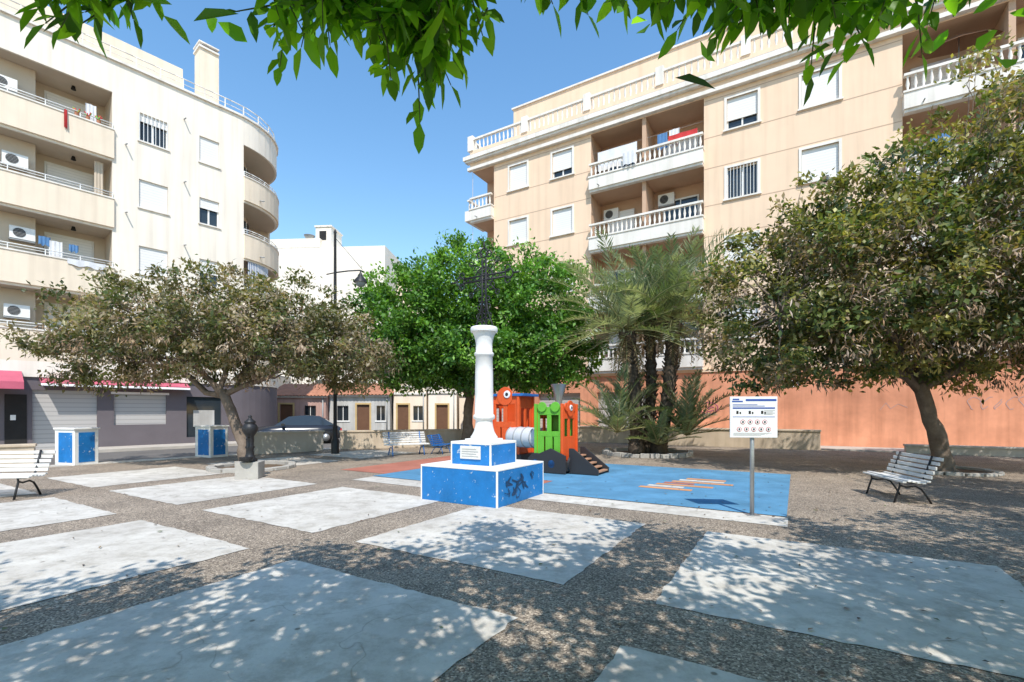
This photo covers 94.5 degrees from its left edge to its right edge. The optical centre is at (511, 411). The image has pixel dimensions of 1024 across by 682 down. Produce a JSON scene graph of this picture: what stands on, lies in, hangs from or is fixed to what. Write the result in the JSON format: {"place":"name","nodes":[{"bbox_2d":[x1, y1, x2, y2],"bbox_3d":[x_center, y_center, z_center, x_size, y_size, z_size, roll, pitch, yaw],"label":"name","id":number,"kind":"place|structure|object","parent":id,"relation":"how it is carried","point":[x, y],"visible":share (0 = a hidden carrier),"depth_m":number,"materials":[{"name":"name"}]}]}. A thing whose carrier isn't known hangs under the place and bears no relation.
{"place":"outdoors","nodes":[
{"label":"outdoors","id":0,"kind":"place"},
{"bbox_2d":[36,438,339,464],"bbox_3d":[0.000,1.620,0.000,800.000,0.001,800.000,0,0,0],"label":"ground","id":1,"kind":"structure","parent":0,"point":[136,455],"depth_m":17.99,"materials":[{"name":"concrete"}]},
{"bbox_2d":[0,377,276,446],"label":"ground floor wall","id":2,"kind":"structure","parent":1,"relation":"on","point":[258,405],"depth_m":21.98,"materials":[{"name":"paint"}]},
{"bbox_2d":[4,394,26,443],"bbox_3d":[-19.215,0.420,18.334,0.029,2.200,0.600,0,0,40],"label":"door panel","id":3,"kind":"structure","parent":2,"relation":"attached to","point":[15,418],"depth_m":18.32,"materials":[{"name":"black paint"}]},
{"bbox_2d":[0,370,189,389],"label":"awning","id":4,"kind":"object","parent":2,"relation":"attached to","point":[11,380],"visible":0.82,"depth_m":18.55,"materials":[{"name":"red fabric"}]},
{"bbox_2d":[32,390,165,449],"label":"roller doors","id":5,"kind":"structure","parent":2,"relation":"attached to","point":[51,409],"depth_m":19.80,"materials":[{"name":"white metal"}]},
{"bbox_2d":[0,359,277,388],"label":"ground floor band","id":6,"kind":"object","parent":2,"relation":"on","point":[28,368],"visible":0.3,"depth_m":18.85,"materials":[{"name":"paint"}]},
{"bbox_2d":[0,11,276,372],"bbox_3d":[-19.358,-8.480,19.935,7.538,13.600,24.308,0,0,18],"label":"walls","id":7,"kind":"structure","parent":6,"relation":"on","point":[134,161],"depth_m":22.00,"materials":[{"name":"paint"}]},
{"bbox_2d":[0,74,34,320],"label":"air conditioners","id":8,"kind":"object","parent":7,"relation":"attached to","point":[22,235],"visible":0.97,"depth_m":18.66,"materials":[{"name":"white paint"}]},
{"bbox_2d":[38,103,105,269],"bbox_3d":[-18.226,-9.535,19.660,0.539,7.149,2.000,0,0,40],"label":"laundry","id":9,"kind":"object","parent":7,"relation":"hanging from","point":[98,184],"visible":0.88,"depth_m":19.89,"materials":[{"name":"white fabric"}]},
{"bbox_2d":[0,0,182,87],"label":"penthouse","id":10,"kind":"object","parent":7,"relation":"on","point":[135,51],"visible":0.05,"depth_m":23.28,"materials":[{"name":"beige paint"}]},
{"bbox_2d":[0,0,274,138],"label":"roof railing","id":11,"kind":"object","parent":7,"relation":"on","point":[21,5],"visible":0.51,"depth_m":21.95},
{"bbox_2d":[0,7,277,155],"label":"roof coping","id":12,"kind":"object","parent":7,"relation":"on","point":[8,12],"visible":0.37,"depth_m":21.45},
{"bbox_2d":[0,88,278,377],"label":"balcony bands","id":13,"kind":"object","parent":7,"relation":"attached to","point":[20,112],"visible":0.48,"depth_m":19.16,"materials":[{"name":"paint"}]},
{"bbox_2d":[73,107,102,123],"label":"flower pots","id":14,"kind":"object","parent":13,"relation":"on","point":[88,117],"visible":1,"depth_m":19.93,"materials":[{"name":"ceramic"}]},
{"bbox_2d":[0,83,277,331],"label":"balcony rails","id":15,"kind":"object","parent":13,"relation":"on","point":[80,258],"visible":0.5,"depth_m":19.22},
{"bbox_2d":[248,262,267,294],"bbox_3d":[-13.633,-7.140,25.504,0.125,1.480,1.384,0,0,15],"label":"balcony blind","id":16,"kind":"object","parent":13,"relation":"hanging from","point":[255,268],"visible":0.45,"depth_m":25.30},
{"bbox_2d":[44,90,248,346],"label":"balcony doors","id":17,"kind":"structure","parent":7,"relation":"attached to","point":[86,248],"depth_m":20.60,"materials":[{"name":"white paint"}]},
{"bbox_2d":[139,112,167,148],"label":"window bars","id":18,"kind":"object","parent":7,"relation":"attached to","point":[151,130],"depth_m":21.61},
{"bbox_2d":[139,113,218,332],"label":"roller shutters","id":19,"kind":"object","parent":7,"relation":"attached to","point":[152,196],"visible":0.57,"depth_m":21.91,"materials":[{"name":"white paint"}]},
{"bbox_2d":[137,139,220,287],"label":"window sills","id":20,"kind":"structure","parent":7,"relation":"attached to","point":[145,142],"depth_m":21.93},
{"bbox_2d":[152,126,217,286],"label":"window frames","id":21,"kind":"structure","parent":7,"relation":"in","point":[199,208],"depth_m":23.18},
{"bbox_2d":[140,122,216,342],"bbox_3d":[-15.854,-8.350,22.618,0.020,10.260,3.220,0,0,40],"label":"window glass","id":22,"kind":"object","parent":21,"relation":"in","point":[212,217],"visible":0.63,"depth_m":22.14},
{"bbox_2d":[193,39,218,102],"bbox_3d":[-16.516,-17.290,25.583,0.970,4.620,0.960,0,0,40],"label":"chimney","id":23,"kind":"object","parent":7,"relation":"on","point":[206,65],"visible":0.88,"depth_m":25.30,"materials":[{"name":"beige paint"}]},
{"bbox_2d":[111,392,220,436],"bbox_3d":[-16.020,0.170,22.183,0.143,2.100,4.304,0,0,37],"label":"shop window","id":24,"kind":"structure","parent":2,"relation":"attached to","point":[203,410],"depth_m":23.15,"materials":[{"name":"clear glass"}]},
{"bbox_2d":[278,377,290,386],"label":"walls","id":25,"kind":"structure","parent":1,"relation":"on","point":[282,379],"depth_m":39.47,"materials":[{"name":"beige paint"}]},
{"bbox_2d":[257,415,341,443],"bbox_3d":[-11.005,0.895,24.498,4.150,1.450,2.000,0,0,-20],"label":"parked car","id":26,"kind":"object","parent":1,"relation":"on","point":[302,423],"visible":0.39,"depth_m":23.93,"materials":[{"name":"paint"}]},
{"bbox_2d":[277,395,328,423],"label":"walls","id":27,"kind":"structure","parent":1,"relation":"on","point":[301,404],"depth_m":33.54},
{"bbox_2d":[278,403,294,422],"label":"trim","id":28,"kind":"structure","parent":27,"relation":"attached to","point":[279,410],"depth_m":33.41,"materials":[{"name":"white paint"}]},
{"bbox_2d":[281,404,292,420],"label":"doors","id":29,"kind":"structure","parent":27,"relation":"attached to","point":[286,410],"depth_m":33.58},
{"bbox_2d":[277,396,326,397],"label":"eaves","id":30,"kind":"object","parent":27,"relation":"attached to","point":[301,396],"visible":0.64,"depth_m":33.32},
{"bbox_2d":[305,406,315,415],"bbox_3d":[-14.308,0.095,33.680,0.800,1.050,0.030,0,0,-3],"label":"window glass","id":31,"kind":"object","parent":27,"relation":"attached to","point":[307,410],"visible":0.64,"depth_m":33.67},
{"bbox_2d":[277,383,350,395],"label":"tiled roof","id":32,"kind":"structure","parent":27,"relation":"on","point":[288,389],"depth_m":34.56,"materials":[{"name":"tile"}]},
{"bbox_2d":[329,394,392,429],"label":"walls","id":33,"kind":"structure","parent":1,"relation":"on","point":[351,401],"depth_m":34.21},
{"bbox_2d":[328,395,390,396],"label":"eaves","id":34,"kind":"object","parent":33,"relation":"attached to","point":[365,395],"visible":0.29,"depth_m":34.06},
{"bbox_2d":[338,406,384,419],"bbox_3d":[-10.907,0.095,34.340,3.400,1.050,0.030,0,0,-3],"label":"window glass","id":35,"kind":"object","parent":33,"relation":"attached to","point":[340,412],"visible":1,"depth_m":34.27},
{"bbox_2d":[337,403,385,429],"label":"trim","id":36,"kind":"structure","parent":33,"relation":"attached to","point":[356,404],"depth_m":34.18,"materials":[{"name":"white paint"}]},
{"bbox_2d":[343,405,381,420],"bbox_3d":[-10.891,0.095,34.185,3.307,1.150,0.020,0,0,-3],"label":"window grille","id":37,"kind":"object","parent":33,"relation":"attached to","point":[347,412],"depth_m":34.13,"materials":[{"name":"white metal"}]},
{"bbox_2d":[357,405,368,429],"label":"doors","id":38,"kind":"structure","parent":33,"relation":"attached to","point":[362,417],"depth_m":34.33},
{"bbox_2d":[330,383,400,394],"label":"tiled roof","id":39,"kind":"structure","parent":33,"relation":"on","point":[377,391],"depth_m":34.75,"materials":[{"name":"tile"}]},
{"bbox_2d":[393,392,427,429],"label":"building","id":40,"kind":"structure","parent":1,"relation":"on","point":[414,400],"depth_m":35.01,"materials":[{"name":"beige paint"}]},
{"bbox_2d":[398,405,407,429],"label":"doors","id":41,"kind":"structure","parent":40,"relation":"attached to","point":[402,417],"depth_m":35.10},
{"bbox_2d":[396,403,422,429],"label":"trim","id":42,"kind":"structure","parent":40,"relation":"attached to","point":[397,404],"depth_m":34.96,"materials":[{"name":"white paint"}]},
{"bbox_2d":[414,406,422,419],"bbox_3d":[-6.956,0.095,35.159,0.700,1.050,0.030,0,0,-2],"label":"window glass","id":43,"kind":"object","parent":40,"relation":"attached to","point":[419,412],"visible":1,"depth_m":35.15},
{"bbox_2d":[428,393,458,428],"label":"building","id":44,"kind":"structure","parent":1,"relation":"on","point":[433,398],"depth_m":35.41,"materials":[{"name":"paint"}]},
{"bbox_2d":[435,403,448,428],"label":"trim","id":45,"kind":"structure","parent":44,"relation":"attached to","point":[435,412],"depth_m":35.37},
{"bbox_2d":[437,405,447,428],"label":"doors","id":46,"kind":"structure","parent":44,"relation":"attached to","point":[442,416],"depth_m":35.52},
{"bbox_2d":[459,396,465,428],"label":"walls","id":47,"kind":"structure","parent":1,"relation":"on","point":[461,405],"depth_m":35.92,"materials":[{"name":"beige paint"}]},
{"bbox_2d":[473,0,1023,373],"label":"walls","id":48,"kind":"structure","parent":1,"relation":"on","point":[861,75],"depth_m":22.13,"materials":[{"name":"beige paint"}]},
{"bbox_2d":[604,192,674,220],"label":"air conditioners","id":49,"kind":"object","parent":48,"relation":"attached to","point":[666,200],"visible":0.95,"depth_m":25.85,"materials":[{"name":"white paint"}]},
{"bbox_2d":[508,61,841,331],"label":"window surrounds","id":50,"kind":"object","parent":48,"relation":"attached to","point":[839,140],"visible":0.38,"depth_m":22.78,"materials":[{"name":"paint"}]},
{"bbox_2d":[507,96,843,338],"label":"window sills","id":51,"kind":"structure","parent":48,"relation":"attached to","point":[759,121],"depth_m":22.51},
{"bbox_2d":[468,2,913,155],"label":"roof slab","id":52,"kind":"structure","parent":48,"relation":"on","point":[648,93],"depth_m":24.60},
{"bbox_2d":[470,0,914,154],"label":"roof parapet","id":53,"kind":"structure","parent":48,"relation":"on","point":[751,55],"depth_m":24.75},
{"bbox_2d":[468,35,750,152],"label":"balustrade posts","id":54,"kind":"object","parent":53,"relation":"on","point":[659,81],"visible":0.66,"depth_m":26.32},
{"bbox_2d":[514,10,842,135],"bbox_3d":[19.527,-18.650,27.349,38.700,4.260,11.000,0,0,31],"label":"attic","id":55,"kind":"object","parent":53,"relation":"on","point":[685,52],"visible":0.11,"depth_m":28.33,"materials":[{"name":"beige paint"}]},
{"bbox_2d":[512,7,775,111],"bbox_3d":[19.484,-20.830,27.375,38.800,0.100,11.200,0,0,31],"label":"attic coping","id":56,"kind":"object","parent":55,"relation":"on","point":[616,69],"visible":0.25,"depth_m":28.90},
{"bbox_2d":[553,69,838,335],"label":"window frames","id":57,"kind":"structure","parent":48,"relation":"in","point":[756,163],"depth_m":22.53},
{"bbox_2d":[554,114,824,335],"bbox_3d":[13.913,-9.360,21.016,32.600,11.520,0.020,0,0,31],"label":"window glass","id":58,"kind":"object","parent":57,"relation":"in","point":[735,182],"visible":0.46,"depth_m":22.76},
{"bbox_2d":[495,39,901,340],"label":"joints","id":59,"kind":"object","parent":48,"relation":"attached to","point":[724,164],"visible":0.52,"depth_m":22.30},
{"bbox_2d":[463,0,1006,172],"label":"cornice","id":60,"kind":"structure","parent":48,"relation":"attached to","point":[774,62],"depth_m":23.78,"materials":[{"name":"beige paint"}]},
{"bbox_2d":[727,161,757,198],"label":"window bars","id":61,"kind":"object","parent":48,"relation":"attached to","point":[740,180],"depth_m":22.52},
{"bbox_2d":[465,58,1023,373],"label":"balcony fronts","id":62,"kind":"object","parent":48,"relation":"attached to","point":[944,94],"visible":0.38,"depth_m":23.93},
{"bbox_2d":[469,25,1021,357],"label":"balusters","id":63,"kind":"object","parent":62,"relation":"on","point":[1010,56],"visible":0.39,"depth_m":24.15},
{"bbox_2d":[467,23,1023,345],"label":"balustrade rail","id":64,"kind":"object","parent":63,"relation":"on","point":[910,74],"visible":0.38,"depth_m":24.38,"materials":[{"name":"concrete"}]},
{"bbox_2d":[510,56,1023,348],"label":"roller shutters","id":65,"kind":"object","parent":48,"relation":"attached to","point":[819,160],"visible":0.31,"depth_m":22.54,"materials":[{"name":"white paint"}]},
{"bbox_2d":[609,37,1023,356],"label":"balcony doors","id":66,"kind":"structure","parent":48,"relation":"attached to","point":[687,199],"depth_m":25.35,"materials":[{"name":"white paint"}]},
{"bbox_2d":[642,0,1015,353],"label":"loggia divider","id":67,"kind":"object","parent":48,"relation":"attached to","point":[1007,19],"visible":0.23,"depth_m":19.07,"materials":[{"name":"paint"}]},
{"bbox_2d":[918,28,1002,63],"bbox_3d":[17.986,-13.950,19.058,2.600,2.500,1.100,0,0,31],"label":"parasol","id":68,"kind":"object","parent":48,"relation":"on","point":[958,43],"visible":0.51,"depth_m":19.25,"materials":[{"name":"fabric"}]},
{"bbox_2d":[473,360,1023,447],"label":"ground floor wall","id":69,"kind":"structure","parent":1,"relation":"on","point":[844,417],"depth_m":19.97,"materials":[{"name":"orange paint"}]},
{"bbox_2d":[496,392,645,427],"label":"garage doors","id":70,"kind":"structure","parent":69,"relation":"attached to","point":[567,397],"depth_m":27.40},
{"bbox_2d":[497,356,1004,379],"bbox_3d":[14.547,-2.030,20.373,40.050,0.140,0.090,0,0,31],"label":"string course","id":71,"kind":"object","parent":69,"relation":"on","point":[658,372],"depth_m":23.77,"materials":[{"name":"pink paint"}]},
{"bbox_2d":[702,396,1023,413],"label":"graffiti","id":72,"kind":"object","parent":69,"relation":"attached to","point":[907,407],"visible":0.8,"depth_m":18.26,"materials":[{"name":"paint"}]},
{"bbox_2d":[270,238,402,383],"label":"building","id":73,"kind":"structure","parent":0,"point":[314,256],"depth_m":47.09,"materials":[{"name":"paint"}]},
{"bbox_2d":[314,225,342,246],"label":"stair tower","id":74,"kind":"structure","parent":73,"relation":"on","point":[325,233],"depth_m":47.59,"materials":[{"name":"paint"}]},
{"bbox_2d":[48,0,749,339],"label":"sky","id":75,"kind":"structure","parent":0,"point":[348,159],"materials":[{"name":"blue"}]},
{"bbox_2d":[36,441,903,454],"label":"sidewalk","id":76,"kind":"structure","parent":0,"point":[234,443],"depth_m":19.79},
{"bbox_2d":[0,442,1023,681],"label":"plaza paving","id":77,"kind":"structure","parent":0,"point":[576,619],"depth_m":5.09,"materials":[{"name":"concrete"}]},
{"bbox_2d":[0,446,35,467],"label":"wall","id":78,"kind":"structure","parent":77,"relation":"on","point":[19,449],"depth_m":12.78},
{"bbox_2d":[0,443,36,447],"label":"coping","id":79,"kind":"object","parent":78,"relation":"on","point":[18,445],"visible":1,"depth_m":12.76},
{"bbox_2d":[9,447,339,467],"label":"kerb","id":80,"kind":"structure","parent":77,"relation":"on","point":[107,462],"depth_m":14.41,"materials":[{"name":"concrete"}]},
{"bbox_2d":[55,429,97,465],"bbox_3d":[-12.450,1.000,13.550,0.800,1.000,0.600,0,0,17],"label":"trash bin","id":81,"kind":"object","parent":80,"relation":"on","point":[75,447],"visible":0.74,"depth_m":13.27,"materials":[{"name":"white paint"}]},
{"bbox_2d":[58,432,94,462],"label":"decorative panels","id":82,"kind":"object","parent":81,"relation":"on","point":[86,446],"depth_m":13.31,"materials":[{"name":"blue paint"}]},
{"bbox_2d":[53,427,99,429],"bbox_3d":[-12.450,0.475,13.550,0.860,0.050,0.660,0,0,17],"label":"cap","id":83,"kind":"object","parent":81,"relation":"on","point":[75,428],"visible":1,"depth_m":13.34,"materials":[{"name":"white paint"}]},
{"bbox_2d":[195,427,227,457],"bbox_3d":[-10.050,1.000,15.850,0.800,1.000,0.600,0,0,25],"label":"trash bin","id":84,"kind":"object","parent":77,"relation":"on","point":[210,429],"visible":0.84,"depth_m":15.67,"materials":[{"name":"white paint"}]},
{"bbox_2d":[198,429,224,454],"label":"decorative panels","id":85,"kind":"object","parent":84,"relation":"on","point":[218,442],"depth_m":15.60,"materials":[{"name":"blue paint"}]},
{"bbox_2d":[206,460,295,472],"bbox_3d":[-6.900,1.441,12.600,2.080,0.118,2.080,0,0,0],"label":"tree pit","id":86,"kind":"object","parent":77,"relation":"on","point":[273,465],"visible":0.67,"depth_m":12.53,"materials":[{"name":"concrete"}]},
{"bbox_2d":[0,254,419,459],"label":"shade tree","id":87,"kind":"object","parent":86,"relation":"in","point":[172,327],"visible":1,"depth_m":12.52,"materials":[{"name":"green plant"}]},
{"bbox_2d":[254,432,322,454],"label":"wall","id":88,"kind":"structure","parent":77,"relation":"on","point":[284,443],"depth_m":17.27,"materials":[{"name":"concrete"}]},
{"bbox_2d":[256,430,324,433],"bbox_3d":[-8.225,0.745,17.450,2.500,0.070,0.380,0,0,-44],"label":"coping","id":89,"kind":"object","parent":88,"relation":"on","point":[279,432],"visible":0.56,"depth_m":17.29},
{"bbox_2d":[340,431,461,448],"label":"wall","id":90,"kind":"structure","parent":77,"relation":"on","point":[361,440],"depth_m":19.41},
{"bbox_2d":[339,429,462,431],"bbox_3d":[-4.050,0.785,20.100,6.170,0.070,0.380,0,0,-21],"label":"coping","id":91,"kind":"object","parent":90,"relation":"on","point":[400,430],"visible":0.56,"depth_m":19.67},
{"bbox_2d":[382,431,428,456],"bbox_3d":[-3.666,1.097,16.428,1.500,0.822,0.622,0,0,-30],"label":"park bench","id":92,"kind":"object","parent":77,"relation":"on","point":[408,437],"visible":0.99,"depth_m":16.50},
{"bbox_2d":[427,434,450,453],"bbox_3d":[-2.576,1.156,17.008,0.530,0.700,1.000,0,0,18],"label":"park bench","id":93,"kind":"object","parent":77,"relation":"on","point":[434,440],"visible":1,"depth_m":16.99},
{"bbox_2d":[340,228,614,439],"bbox_3d":[-1.469,-3.011,19.718,11.754,9.191,7.549,0,0,0],"label":"ficus tree","id":94,"kind":"object","parent":77,"relation":"on","point":[437,342],"visible":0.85,"depth_m":18.12,"materials":[{"name":"green plant"}]},
{"bbox_2d":[0,450,1023,681],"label":"concrete slab paving","id":95,"kind":"structure","parent":77,"relation":"on","point":[338,626],"depth_m":3.89,"materials":[{"name":"concrete"}]},
{"bbox_2d":[0,450,55,499],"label":"park bench","id":96,"kind":"object","parent":95,"relation":"on","point":[17,476],"visible":1,"depth_m":8.48,"materials":[{"name":"wood"}]},
{"bbox_2d":[235,415,264,479],"bbox_3d":[-5.906,0.785,10.629,0.480,1.430,0.635,0,0,-11],"label":"drinking fountain","id":97,"kind":"object","parent":95,"relation":"on","point":[249,465],"visible":1,"depth_m":10.55,"materials":[{"name":"metal"}]},
{"bbox_2d":[326,229,366,453],"bbox_3d":[-5.947,-2.525,17.061,1.424,8.050,0.480,0,0,-9],"label":"street lamp","id":98,"kind":"object","parent":95,"relation":"on","point":[360,280],"visible":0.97,"depth_m":16.95,"materials":[{"name":"black metal"}]},
{"bbox_2d":[421,241,543,507],"bbox_3d":[-0.491,-0.760,8.397,1.578,4.520,1.568,0,0,31],"label":"wayside cross monument","id":99,"kind":"object","parent":95,"relation":"on","point":[483,467],"visible":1,"depth_m":8.10,"materials":[{"name":"blue paint"}]},
{"bbox_2d":[0,453,1023,673],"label":"fallen leaves","id":100,"kind":"object","parent":95,"relation":"on","point":[818,672],"visible":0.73,"depth_m":4.91,"materials":[{"name":"brown plant"}]},
{"bbox_2d":[730,396,776,515],"bbox_3d":[3.483,0.640,6.870,0.650,1.720,0.180,0,0,6],"label":"information sign","id":101,"kind":"object","parent":95,"relation":"on","point":[751,418],"visible":1,"depth_m":6.82,"materials":[{"name":"galvanised steel"},{"name":"white printed plastic"}]},
{"bbox_2d":[15,0,1023,153],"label":"orange tree","id":102,"kind":"object","parent":77,"relation":"on","point":[427,33],"visible":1,"depth_m":1.86,"materials":[{"name":"green plant"}]},
{"bbox_2d":[493,384,608,474],"bbox_3d":[0.827,0.404,12.453,3.520,2.208,1.640,0,0,31],"label":"playground train","id":103,"kind":"object","parent":77,"relation":"on","point":[553,445],"visible":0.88,"depth_m":11.88,"materials":[{"name":"plastic"}]},
{"bbox_2d":[341,456,790,516],"bbox_3d":[1.003,1.490,11.589,9.980,0.004,5.300,0,0,31],"label":"playground surface","id":104,"kind":"object","parent":77,"relation":"on","point":[720,492],"visible":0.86,"depth_m":9.59,"materials":[{"name":"rubber"}]},
{"bbox_2d":[602,447,693,458],"bbox_3d":[4.750,1.417,16.700,3.080,0.166,3.090,0,0,0],"label":"palm planter","id":105,"kind":"object","parent":77,"relation":"on","point":[671,453],"visible":0.84,"depth_m":15.62,"materials":[{"name":"stone"}]},
{"bbox_2d":[533,225,771,453],"bbox_3d":[5.126,-2.397,16.907,8.875,7.911,7.485,0,0,0],"label":"date palm","id":106,"kind":"object","parent":105,"relation":"in","point":[651,298],"visible":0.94,"depth_m":16.02,"materials":[{"name":"green plant"}]},
{"bbox_2d":[578,427,819,449],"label":"wall","id":107,"kind":"structure","parent":77,"relation":"on","point":[798,440],"depth_m":20.26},
{"bbox_2d":[578,426,820,431],"bbox_3d":[7.689,0.745,21.338,10.460,0.070,0.530,0,0,31],"label":"coping","id":108,"kind":"object","parent":107,"relation":"on","point":[804,430],"visible":0.45,"depth_m":19.18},
{"bbox_2d":[863,451,943,503],"bbox_3d":[6.690,1.110,8.193,0.601,0.794,1.300,0,0,13],"label":"park bench","id":109,"kind":"object","parent":77,"relation":"on","point":[887,476],"visible":1,"depth_m":8.02,"materials":[{"name":"wood"}]},
{"bbox_2d":[887,463,1004,476],"bbox_3d":[10.900,1.459,12.000,2.180,0.082,2.200,0,0,0],"label":"tree pit","id":110,"kind":"object","parent":77,"relation":"on","point":[967,471],"visible":0.66,"depth_m":11.42,"materials":[{"name":"concrete"}]},
{"bbox_2d":[672,26,1023,471],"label":"shade tree","id":111,"kind":"object","parent":110,"relation":"in","point":[855,322],"visible":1,"depth_m":10.77,"materials":[{"name":"green plant"}]},
{"bbox_2d":[904,446,1023,456],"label":"wall","id":112,"kind":"structure","parent":77,"relation":"on","point":[978,452],"depth_m":16.23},
{"bbox_2d":[903,444,1023,449],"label":"coping","id":113,"kind":"object","parent":112,"relation":"on","point":[965,446],"visible":1,"depth_m":16.23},
{"label":"washing line","id":114,"kind":"object","parent":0,"visible":0},
{"bbox_2d":[598,128,949,171],"bbox_3d":[10.937,-12.335,22.373,14.700,4.249,0.658,0,0,31],"label":"laundry","id":115,"kind":"object","parent":114,"relation":"hanging from","point":[628,151],"visible":0.73,"depth_m":24.91,"materials":[{"name":"white fabric"}]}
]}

